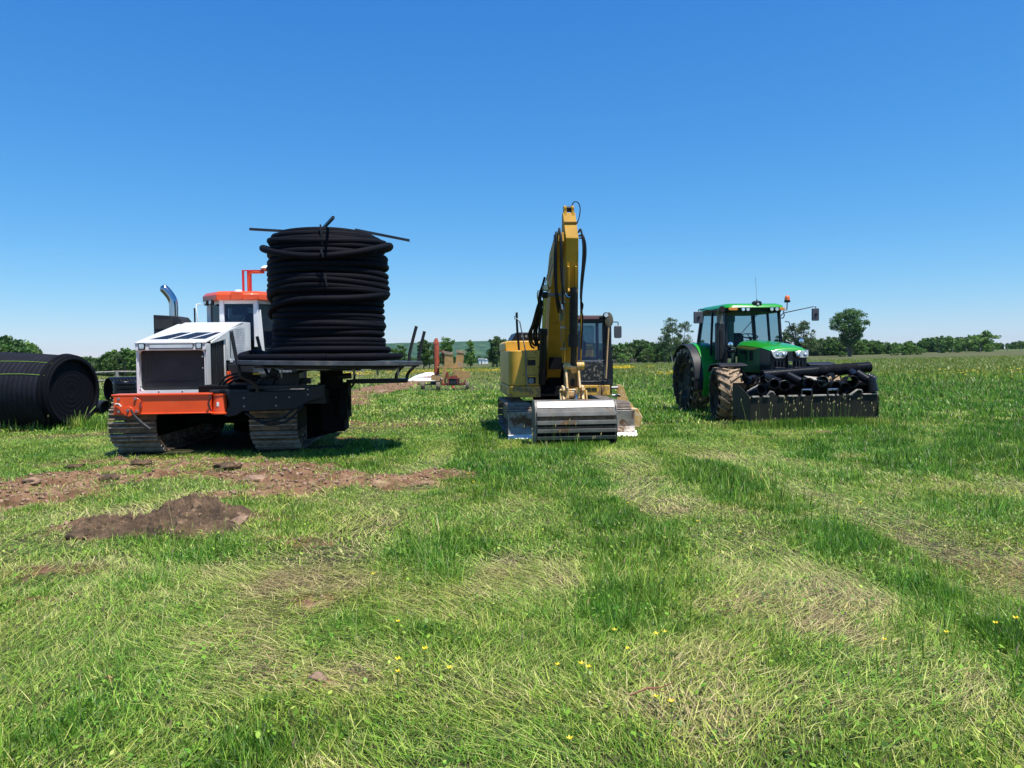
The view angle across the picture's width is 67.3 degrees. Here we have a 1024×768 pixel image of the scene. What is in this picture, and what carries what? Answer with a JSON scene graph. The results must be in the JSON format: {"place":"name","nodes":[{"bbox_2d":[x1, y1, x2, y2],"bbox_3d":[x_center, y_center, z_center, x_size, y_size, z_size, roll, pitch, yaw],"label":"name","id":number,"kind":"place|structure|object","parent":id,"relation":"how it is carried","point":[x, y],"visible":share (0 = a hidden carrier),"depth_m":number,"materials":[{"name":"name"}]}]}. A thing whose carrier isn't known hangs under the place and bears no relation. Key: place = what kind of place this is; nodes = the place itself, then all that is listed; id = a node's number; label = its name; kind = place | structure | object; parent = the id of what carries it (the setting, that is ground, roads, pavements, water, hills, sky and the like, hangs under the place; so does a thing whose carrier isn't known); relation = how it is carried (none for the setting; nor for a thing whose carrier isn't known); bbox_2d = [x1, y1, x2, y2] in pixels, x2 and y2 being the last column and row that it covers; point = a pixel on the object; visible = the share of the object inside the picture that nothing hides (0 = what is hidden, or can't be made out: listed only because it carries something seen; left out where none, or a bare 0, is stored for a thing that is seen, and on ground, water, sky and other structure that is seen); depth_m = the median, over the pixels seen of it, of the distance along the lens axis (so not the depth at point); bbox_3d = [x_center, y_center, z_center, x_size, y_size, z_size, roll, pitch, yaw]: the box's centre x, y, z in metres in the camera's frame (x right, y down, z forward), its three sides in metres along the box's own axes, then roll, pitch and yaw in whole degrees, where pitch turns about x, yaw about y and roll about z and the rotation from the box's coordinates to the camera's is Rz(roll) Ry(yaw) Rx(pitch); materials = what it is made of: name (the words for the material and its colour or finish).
{"place":"outdoors","nodes":[
{"label":"outdoors","id":0,"kind":"place"},
{"bbox_2d":[90,341,615,359],"bbox_3d":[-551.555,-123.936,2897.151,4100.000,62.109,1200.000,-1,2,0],"label":"hill","id":1,"kind":"structure","parent":0,"point":[480,348],"depth_m":2482.31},
{"bbox_2d":[0,349,1023,767],"bbox_3d":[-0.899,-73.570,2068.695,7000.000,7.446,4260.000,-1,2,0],"label":"ground","id":2,"kind":"structure","parent":0,"point":[226,441],"depth_m":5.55,"materials":[{"name":"plant"}]},
{"bbox_2d":[0,335,14,347],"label":"wood tree","id":3,"kind":"object","parent":2,"relation":"on","point":[7,339],"visible":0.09,"depth_m":106.44,"materials":[{"name":"green plant"}]},
{"bbox_2d":[6,340,32,352],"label":"wood tree","id":4,"kind":"object","parent":2,"relation":"on","point":[17,342],"visible":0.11,"depth_m":100.58,"materials":[{"name":"green plant"}]},
{"bbox_2d":[12,346,31,352],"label":"wood tree","id":5,"kind":"object","parent":2,"relation":"on","point":[25,349],"visible":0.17,"depth_m":100.05,"materials":[{"name":"green plant"}]},
{"bbox_2d":[13,339,36,352],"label":"wood tree","id":6,"kind":"object","parent":2,"relation":"on","point":[30,345],"visible":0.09,"depth_m":106.89,"materials":[{"name":"green plant"}]},
{"bbox_2d":[21,477,41,484],"bbox_3d":[-6.289,1.278,10.075,0.248,0.126,0.193,-1,2,4],"label":"soil clod","id":7,"kind":"object","parent":2,"relation":"on","point":[33,480],"visible":0.98,"depth_m":10.02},
{"bbox_2d":[0,352,99,428],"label":"pipe roll","id":8,"kind":"object","parent":2,"relation":"on","point":[39,388],"visible":0.86,"depth_m":18.38,"materials":[{"name":"plastic"}]},
{"bbox_2d":[0,414,123,430],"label":"tall grass","id":9,"kind":"structure","parent":2,"relation":"on","point":[80,424],"depth_m":18.53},
{"bbox_2d":[63,463,85,469],"bbox_3d":[-6.626,1.257,11.636,0.319,0.106,0.193,-2,2,-28],"label":"soil clod","id":10,"kind":"object","parent":2,"relation":"on","point":[70,466],"visible":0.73,"depth_m":11.59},
{"bbox_2d":[65,531,89,540],"bbox_3d":[-3.965,1.400,7.036,0.242,0.099,0.155,-1,2,0],"label":"soil clod","id":11,"kind":"object","parent":2,"relation":"on","point":[77,535],"visible":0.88,"depth_m":6.99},
{"bbox_2d":[94,354,109,375],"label":"wood tree","id":12,"kind":"object","parent":2,"relation":"on","point":[99,360],"visible":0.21,"depth_m":113.39,"materials":[{"name":"green plant"}]},
{"bbox_2d":[94,400,111,414],"bbox_3d":[-12.767,0.713,23.337,1.386,0.450,0.450,0,2,26],"label":"culvert pipe","id":13,"kind":"object","parent":2,"relation":"on","point":[103,406],"visible":0.23,"depth_m":23.23,"materials":[{"name":"grey plastic"}]},
{"bbox_2d":[99,351,113,375],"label":"wood tree","id":14,"kind":"object","parent":2,"relation":"on","point":[108,354],"visible":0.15,"depth_m":111.50,"materials":[{"name":"green plant"}]},
{"bbox_2d":[99,473,120,481],"bbox_3d":[-5.493,1.302,10.509,0.273,0.159,0.369,-2,3,-33],"label":"soil clod","id":15,"kind":"object","parent":2,"relation":"on","point":[108,476],"visible":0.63,"depth_m":10.45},
{"bbox_2d":[104,359,120,376],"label":"wood tree","id":16,"kind":"object","parent":2,"relation":"on","point":[109,365],"visible":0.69,"depth_m":103.33,"materials":[{"name":"green plant"}]},
{"bbox_2d":[96,370,136,381],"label":"wooden fence","id":17,"kind":"object","parent":2,"relation":"on","point":[116,372],"visible":0.15,"depth_m":44.19,"materials":[{"name":"grey wood"}]},
{"bbox_2d":[103,376,136,401],"bbox_3d":[-15.324,0.208,30.522,1.000,1.000,1.312,1,3,40],"label":"culvert pipe","id":18,"kind":"object","parent":2,"relation":"on","point":[108,389],"visible":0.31,"depth_m":30.34,"materials":[{"name":"black plastic"}]},
{"bbox_2d":[114,353,128,375],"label":"wood tree","id":19,"kind":"object","parent":2,"relation":"on","point":[119,366],"visible":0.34,"depth_m":103.45,"materials":[{"name":"green plant"}]},
{"bbox_2d":[113,381,136,396],"bbox_3d":[-14.607,0.310,29.025,0.818,0.848,0.800,-1,2,0],"label":"culvert pipe","id":20,"kind":"object","parent":2,"relation":"on","point":[124,387],"visible":0.57,"depth_m":28.71,"materials":[{"name":"black plastic"}]},
{"bbox_2d":[120,348,130,376],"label":"young tree","id":21,"kind":"object","parent":2,"relation":"on","point":[125,353],"visible":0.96,"depth_m":99.86,"materials":[{"name":"green plant"}]},
{"bbox_2d":[126,350,136,375],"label":"wood tree","id":22,"kind":"object","parent":2,"relation":"on","point":[133,364],"visible":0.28,"depth_m":101.31,"materials":[{"name":"green plant"}]},
{"bbox_2d":[130,460,151,466],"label":"soil clod","id":23,"kind":"object","parent":2,"relation":"on","point":[140,462],"visible":0.72,"depth_m":11.77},
{"bbox_2d":[61,492,255,540],"bbox_3d":[-3.334,1.325,7.603,2.000,0.414,2.000,-1,2,0],"label":"soil mound","id":24,"kind":"object","parent":2,"relation":"on","point":[192,506],"visible":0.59,"depth_m":7.26,"materials":[{"name":"soil"}]},
{"bbox_2d":[213,461,241,469],"bbox_3d":[-4.230,1.248,11.428,0.434,0.168,0.288,-1,2,-13],"label":"soil clod","id":25,"kind":"object","parent":2,"relation":"on","point":[229,465],"visible":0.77,"depth_m":11.37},
{"bbox_2d":[0,454,472,540],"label":"soil crumbs","id":26,"kind":"object","parent":2,"relation":"on","point":[178,471],"visible":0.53,"depth_m":10.24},
{"bbox_2d":[230,515,248,525],"bbox_3d":[-2.733,1.371,7.693,0.183,0.114,0.402,-1,2,-11],"label":"soil clod","id":27,"kind":"object","parent":2,"relation":"on","point":[240,519],"visible":0.73,"depth_m":7.63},
{"bbox_2d":[241,474,265,482],"bbox_3d":[-3.402,1.282,10.249,0.462,0.150,0.260,-1,2,-12],"label":"soil clod","id":28,"kind":"object","parent":2,"relation":"on","point":[256,479],"visible":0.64,"depth_m":10.17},
{"bbox_2d":[107,216,425,452],"bbox_3d":[-4.448,-0.844,15.616,5.438,4.025,7.510,-1,2,-5],"label":"drainage plough","id":29,"kind":"object","parent":2,"relation":"on","point":[197,381],"visible":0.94,"depth_m":13.64,"materials":[{"name":"metal"}]},
{"bbox_2d":[238,224,401,360],"bbox_3d":[-3.310,-1.526,13.549,2.755,2.246,2.287,-1,2,0],"label":"pipe coil","id":30,"kind":"object","parent":29,"relation":"on","point":[328,292],"visible":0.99,"depth_m":12.67,"materials":[{"name":"plastic"}]},
{"bbox_2d":[307,671,327,684],"bbox_3d":[-0.989,1.493,3.903,0.110,0.062,0.093,-1,2,-4],"label":"soil clod","id":31,"kind":"object","parent":2,"relation":"on","point":[315,676],"visible":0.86,"depth_m":3.88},
{"bbox_2d":[396,345,406,360],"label":"tree","id":32,"kind":"object","parent":2,"relation":"on","point":[403,351],"visible":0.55,"depth_m":151.45,"materials":[{"name":"green plant"}]},
{"bbox_2d":[408,372,433,380],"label":"gravel heap","id":33,"kind":"object","parent":2,"relation":"on","point":[417,377],"visible":0.74,"depth_m":54.47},
{"bbox_2d":[416,339,430,367],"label":"tree","id":34,"kind":"object","parent":2,"relation":"on","point":[425,355],"visible":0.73,"depth_m":139.59,"materials":[{"name":"green plant"}]},
{"bbox_2d":[421,338,470,389],"bbox_3d":[-3.392,-0.978,37.861,2.773,2.564,1.175,0,2,11],"label":"trench backfiller","id":35,"kind":"object","parent":2,"relation":"on","point":[454,379],"visible":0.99,"depth_m":37.73,"materials":[{"name":"red paint"}]},
{"bbox_2d":[439,336,454,364],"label":"tree","id":36,"kind":"object","parent":2,"relation":"on","point":[446,345],"visible":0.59,"depth_m":145.36,"materials":[{"name":"green plant"}]},
{"bbox_2d":[464,340,475,366],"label":"tree","id":37,"kind":"object","parent":2,"relation":"on","point":[471,357],"visible":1,"depth_m":139.46,"materials":[{"name":"green plant"}]},
{"bbox_2d":[485,336,506,366],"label":"tree","id":38,"kind":"object","parent":2,"relation":"on","point":[495,343],"visible":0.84,"depth_m":143.35,"materials":[{"name":"green plant"}]},
{"bbox_2d":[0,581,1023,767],"bbox_3d":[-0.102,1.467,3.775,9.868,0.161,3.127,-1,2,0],"label":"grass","id":39,"kind":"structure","parent":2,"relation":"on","point":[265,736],"depth_m":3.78,"materials":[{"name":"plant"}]},
{"bbox_2d":[0,416,1023,492],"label":"grass","id":40,"kind":"structure","parent":2,"relation":"on","point":[494,430],"depth_m":12.37,"materials":[{"name":"plant"}]},
{"bbox_2d":[0,510,1023,767],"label":"broad leaves","id":41,"kind":"object","parent":2,"relation":"on","point":[448,760],"visible":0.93,"depth_m":4.08,"materials":[{"name":"green plant"}]},
{"bbox_2d":[0,511,1023,767],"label":"tall grass","id":42,"kind":"structure","parent":2,"relation":"on","point":[660,587],"depth_m":5.06,"materials":[{"name":"plant"}]},
{"bbox_2d":[0,379,1023,431],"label":"grass","id":43,"kind":"structure","parent":2,"relation":"on","point":[481,400],"depth_m":23.31,"materials":[{"name":"plant"}]},
{"bbox_2d":[386,365,651,372],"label":"yellow flowers","id":44,"kind":"object","parent":2,"relation":"on","point":[624,367],"visible":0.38,"depth_m":79.17,"materials":[{"name":"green plant"}]},
{"bbox_2d":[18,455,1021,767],"bbox_3d":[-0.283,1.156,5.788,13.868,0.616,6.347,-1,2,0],"label":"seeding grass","id":45,"kind":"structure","parent":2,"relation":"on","point":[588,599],"depth_m":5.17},
{"bbox_2d":[48,376,1023,484],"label":"seeding grass","id":46,"kind":"structure","parent":2,"relation":"on","point":[896,393],"depth_m":13.50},
{"bbox_2d":[498,201,636,443],"bbox_3d":[1.070,-1.212,16.540,2.580,4.493,5.339,-1,2,-4],"label":"excavator","id":47,"kind":"object","parent":2,"relation":"on","point":[555,365],"visible":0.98,"depth_m":15.18,"materials":[{"name":"metal"}]},
{"bbox_2d":[605,312,612,378],"bbox_3d":[2.042,-0.808,16.167,0.182,1.391,0.039,-1,2,-5],"label":"shovel","id":48,"kind":"object","parent":47,"relation":"attached to","point":[609,321],"visible":1,"depth_m":16.14,"materials":[{"name":"brown wood"}]},
{"bbox_2d":[466,432,760,449],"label":"tall grass","id":49,"kind":"structure","parent":2,"relation":"on","point":[620,436],"depth_m":14.44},
{"bbox_2d":[611,345,619,362],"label":"wood tree","id":50,"kind":"object","parent":2,"relation":"on","point":[614,356],"visible":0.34,"depth_m":183.24,"materials":[{"name":"green plant"}]},
{"bbox_2d":[616,353,632,362],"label":"bush","id":51,"kind":"object","parent":2,"relation":"on","point":[625,357],"visible":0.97,"depth_m":171.87,"materials":[{"name":"green plant"}]},
{"bbox_2d":[611,384,641,427],"bbox_3d":[2.516,0.490,17.441,0.736,0.968,0.660,-1,2,-4],"label":"spare bucket","id":52,"kind":"object","parent":2,"relation":"on","point":[621,395],"visible":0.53,"depth_m":17.21,"materials":[{"name":"yellow paint"}]},
{"bbox_2d":[619,346,636,362],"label":"wood tree","id":53,"kind":"object","parent":2,"relation":"on","point":[625,350],"visible":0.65,"depth_m":182.30,"materials":[{"name":"green plant"}]},
{"bbox_2d":[626,342,636,362],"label":"wood tree","id":54,"kind":"object","parent":2,"relation":"on","point":[628,345],"visible":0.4,"depth_m":184.82,"materials":[{"name":"green plant"}]},
{"bbox_2d":[636,344,645,362],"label":"wood tree","id":55,"kind":"object","parent":2,"relation":"on","point":[639,349],"visible":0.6,"depth_m":183.31,"materials":[{"name":"green plant"}]},
{"bbox_2d":[636,349,657,362],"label":"bush","id":56,"kind":"object","parent":2,"relation":"on","point":[648,354],"visible":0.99,"depth_m":170.05,"materials":[{"name":"green plant"}]},
{"bbox_2d":[630,682,673,695],"bbox_3d":[0.658,1.432,3.603,0.217,0.046,0.072,-1,2,0],"label":"twig","id":57,"kind":"object","parent":2,"relation":"on","point":[652,688],"visible":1,"depth_m":3.60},
{"bbox_2d":[655,328,670,361],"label":"poplar tree","id":58,"kind":"object","parent":2,"relation":"on","point":[662,341],"visible":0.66,"depth_m":168.38,"materials":[{"name":"green plant"}]},
{"bbox_2d":[659,348,668,361],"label":"wood tree","id":59,"kind":"object","parent":2,"relation":"on","point":[663,355],"visible":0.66,"depth_m":182.55,"materials":[{"name":"green plant"}]},
{"bbox_2d":[663,317,682,361],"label":"poplar tree","id":60,"kind":"object","parent":2,"relation":"on","point":[672,330],"visible":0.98,"depth_m":164.65,"materials":[{"name":"green plant"}]},
{"bbox_2d":[675,321,693,344],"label":"poplar tree","id":61,"kind":"object","parent":2,"relation":"on","point":[683,327],"visible":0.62,"depth_m":171.98,"materials":[{"name":"green plant"}]},
{"bbox_2d":[672,277,878,421],"bbox_3d":[6.444,-0.975,19.865,3.446,3.620,5.496,-1,2,-7],"label":"tractor","id":62,"kind":"object","parent":2,"relation":"on","point":[702,370],"visible":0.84,"depth_m":19.00,"materials":[{"name":"metal"}]},
{"bbox_2d":[744,375,757,384],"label":"pipe offcut","id":63,"kind":"object","parent":62,"relation":"attached to","point":[748,380],"visible":0.95,"depth_m":17.67,"materials":[{"name":"black plastic"}]},
{"bbox_2d":[746,384,765,396],"bbox_3d":[5.516,0.183,17.403,0.250,0.371,0.475,-1,2,-19],"label":"pipe offcut","id":64,"kind":"object","parent":62,"relation":"attached to","point":[753,391],"visible":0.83,"depth_m":17.31,"materials":[{"name":"black plastic"}]},
{"bbox_2d":[757,386,788,396],"bbox_3d":[5.907,0.183,17.586,0.911,0.286,0.240,-1,2,-17],"label":"pipe offcut","id":65,"kind":"object","parent":64,"relation":"on","point":[777,392],"visible":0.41,"depth_m":17.50,"materials":[{"name":"black plastic"}]},
{"bbox_2d":[758,372,782,386],"bbox_3d":[5.925,-0.091,17.622,0.564,0.380,0.230,-1,2,-18],"label":"pipe offcut","id":66,"kind":"object","parent":65,"relation":"on","point":[767,377],"visible":0.77,"depth_m":17.55,"materials":[{"name":"black plastic"}]},
{"bbox_2d":[763,379,778,389],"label":"pipe offcut","id":67,"kind":"object","parent":65,"relation":"on","point":[769,386],"visible":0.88,"depth_m":17.39,"materials":[{"name":"black plastic"}]},
{"bbox_2d":[776,380,789,391],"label":"pipe offcut","id":68,"kind":"object","parent":65,"relation":"on","point":[786,384],"visible":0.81,"depth_m":17.38,"materials":[{"name":"black plastic"}]},
{"bbox_2d":[784,384,800,394],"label":"pipe offcut","id":69,"kind":"object","parent":62,"relation":"attached to","point":[794,390],"visible":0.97,"depth_m":17.36,"materials":[{"name":"black plastic"}]},
{"bbox_2d":[785,371,802,385],"bbox_3d":[6.407,-0.124,17.488,0.397,0.326,0.200,1,3,43],"label":"pipe offcut","id":70,"kind":"object","parent":69,"relation":"on","point":[793,378],"visible":1,"depth_m":17.44,"materials":[{"name":"black plastic"}]},
{"bbox_2d":[759,362,872,379],"bbox_3d":[7.130,-0.297,18.021,2.799,0.410,0.283,-1,2,-11],"label":"long pipe","id":71,"kind":"object","parent":62,"relation":"on","point":[835,369],"visible":0.79,"depth_m":17.93,"materials":[{"name":"black plastic"}]},
{"bbox_2d":[806,384,840,393],"bbox_3d":[7.210,0.114,17.827,0.804,0.235,0.220,-1,2,-14],"label":"pipe offcut","id":72,"kind":"object","parent":62,"relation":"on","point":[817,390],"visible":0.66,"depth_m":17.72,"materials":[{"name":"black plastic"}]},
{"bbox_2d":[799,378,814,388],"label":"pipe offcut","id":73,"kind":"object","parent":72,"relation":"on","point":[811,383],"visible":0.71,"depth_m":17.54,"materials":[{"name":"black plastic"}]},
{"bbox_2d":[814,376,828,387],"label":"pipe offcut","id":74,"kind":"object","parent":72,"relation":"on","point":[824,383],"visible":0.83,"depth_m":17.53,"materials":[{"name":"black plastic"}]},
{"bbox_2d":[825,380,840,390],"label":"pipe offcut","id":75,"kind":"object","parent":62,"relation":"attached to","point":[836,384],"visible":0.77,"depth_m":17.52,"materials":[{"name":"black plastic"}]},
{"bbox_2d":[835,380,849,392],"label":"pipe offcut","id":76,"kind":"object","parent":62,"relation":"on","point":[845,389],"visible":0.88,"depth_m":17.57,"materials":[{"name":"black plastic"}]},
{"bbox_2d":[841,380,865,389],"bbox_3d":[7.927,0.020,17.962,0.612,0.254,0.220,-1,2,-15],"label":"pipe offcut","id":77,"kind":"object","parent":62,"relation":"on","point":[861,384],"visible":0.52,"depth_m":17.91,"materials":[{"name":"black plastic"}]},
{"bbox_2d":[841,376,858,387],"bbox_3d":[7.794,-0.048,17.763,0.280,0.304,0.514,0,2,9],"label":"pipe offcut","id":78,"kind":"object","parent":77,"relation":"on","point":[856,381],"visible":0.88,"depth_m":17.64,"materials":[{"name":"black plastic"}]},
{"bbox_2d":[847,369,856,380],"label":"pipe offcut","id":79,"kind":"object","parent":78,"relation":"on","point":[851,372],"visible":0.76,"depth_m":17.84,"materials":[{"name":"black plastic"}]},
{"bbox_2d":[866,377,878,392],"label":"pipe offcut","id":80,"kind":"object","parent":62,"relation":"on","point":[871,385],"visible":1,"depth_m":17.46,"materials":[{"name":"black plastic"}]},
{"bbox_2d":[854,370,870,383],"bbox_3d":[8.062,-0.167,17.701,0.200,0.328,0.371,-2,3,-38],"label":"pipe offcut","id":81,"kind":"object","parent":80,"relation":"on","point":[860,375],"visible":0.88,"depth_m":17.64,"materials":[{"name":"black plastic"}]},
{"bbox_2d":[774,332,792,342],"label":"bushy tree","id":82,"kind":"object","parent":2,"relation":"on","point":[784,334],"visible":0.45,"depth_m":184.47,"materials":[{"name":"green plant"}]},
{"bbox_2d":[784,320,816,351],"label":"bushy tree","id":83,"kind":"object","parent":2,"relation":"on","point":[798,331],"visible":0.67,"depth_m":183.08,"materials":[{"name":"green plant"}]},
{"bbox_2d":[669,415,953,431],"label":"dry grass","id":84,"kind":"structure","parent":2,"relation":"on","point":[799,424],"depth_m":16.78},
{"bbox_2d":[810,342,823,355],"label":"wood tree","id":85,"kind":"object","parent":2,"relation":"on","point":[819,348],"visible":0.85,"depth_m":234.68,"materials":[{"name":"green plant"}]},
{"bbox_2d":[741,394,907,427],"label":"seeding grass","id":86,"kind":"structure","parent":2,"relation":"on","point":[821,407],"depth_m":16.83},
{"bbox_2d":[823,338,839,355],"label":"wood tree","id":87,"kind":"object","parent":2,"relation":"on","point":[830,345],"visible":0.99,"depth_m":234.36,"materials":[{"name":"green plant"}]},
{"bbox_2d":[833,341,845,354],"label":"wood tree","id":88,"kind":"object","parent":2,"relation":"on","point":[840,346],"visible":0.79,"depth_m":234.43,"materials":[{"name":"green plant"}]},
{"bbox_2d":[829,308,870,356],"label":"elm tree","id":89,"kind":"object","parent":2,"relation":"on","point":[854,330],"visible":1,"depth_m":198.84,"materials":[{"name":"green plant"}]},
{"bbox_2d":[854,342,866,354],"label":"wood tree","id":90,"kind":"object","parent":2,"relation":"on","point":[860,350],"visible":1,"depth_m":234.55,"materials":[{"name":"green plant"}]},
{"bbox_2d":[875,344,885,353],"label":"wood tree","id":91,"kind":"object","parent":2,"relation":"on","point":[880,349],"visible":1,"depth_m":237.19,"materials":[{"name":"green plant"}]},
{"bbox_2d":[894,341,914,354],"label":"bush","id":92,"kind":"object","parent":2,"relation":"on","point":[905,347],"visible":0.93,"depth_m":204.88,"materials":[{"name":"green plant"}]},
{"bbox_2d":[919,340,928,351],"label":"wood tree","id":93,"kind":"object","parent":2,"relation":"on","point":[924,344],"visible":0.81,"depth_m":266.58,"materials":[{"name":"green plant"}]},
{"bbox_2d":[928,340,936,351],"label":"wood tree","id":94,"kind":"object","parent":2,"relation":"on","point":[933,345],"visible":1,"depth_m":266.32,"materials":[{"name":"green plant"}]},
{"bbox_2d":[935,337,961,352],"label":"bush","id":95,"kind":"object","parent":2,"relation":"on","point":[952,341],"visible":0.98,"depth_m":233.23,"materials":[{"name":"green plant"}]},
{"bbox_2d":[881,366,1022,379],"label":"yellow flowers","id":96,"kind":"object","parent":2,"relation":"on","point":[966,371],"visible":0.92,"depth_m":45.64,"materials":[{"name":"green plant"}]},
{"bbox_2d":[954,338,967,351],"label":"wood tree","id":97,"kind":"object","parent":2,"relation":"on","point":[963,347],"visible":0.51,"depth_m":266.84,"materials":[{"name":"green plant"}]},
{"bbox_2d":[961,330,1001,351],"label":"bush","id":98,"kind":"object","parent":2,"relation":"on","point":[983,338],"visible":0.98,"depth_m":238.89,"materials":[{"name":"green plant"}]},
{"bbox_2d":[0,477,1023,601],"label":"grass","id":99,"kind":"structure","parent":0,"point":[841,534],"depth_m":7.13,"materials":[{"name":"plant"}]},
{"bbox_2d":[0,427,1023,569],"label":"cut grass","id":100,"kind":"structure","parent":0,"point":[607,452],"depth_m":8.61,"materials":[{"name":"plant"}]},
{"bbox_2d":[0,0,1023,357],"label":"sky","id":101,"kind":"structure","parent":0,"point":[867,156],"materials":[{"name":"blue"}]},
{"bbox_2d":[18,401,1023,535],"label":"tall grass","id":102,"kind":"structure","parent":0,"point":[859,479],"depth_m":10.80,"materials":[{"name":"plant"}]},
{"bbox_2d":[97,355,1023,394],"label":"grass","id":103,"kind":"structure","parent":0,"point":[979,362],"depth_m":77.80,"materials":[{"name":"plant"}]},
{"bbox_2d":[99,367,1023,414],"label":"tall grass","id":104,"kind":"structure","parent":0,"point":[943,380],"depth_m":42.15,"materials":[{"name":"plant"}]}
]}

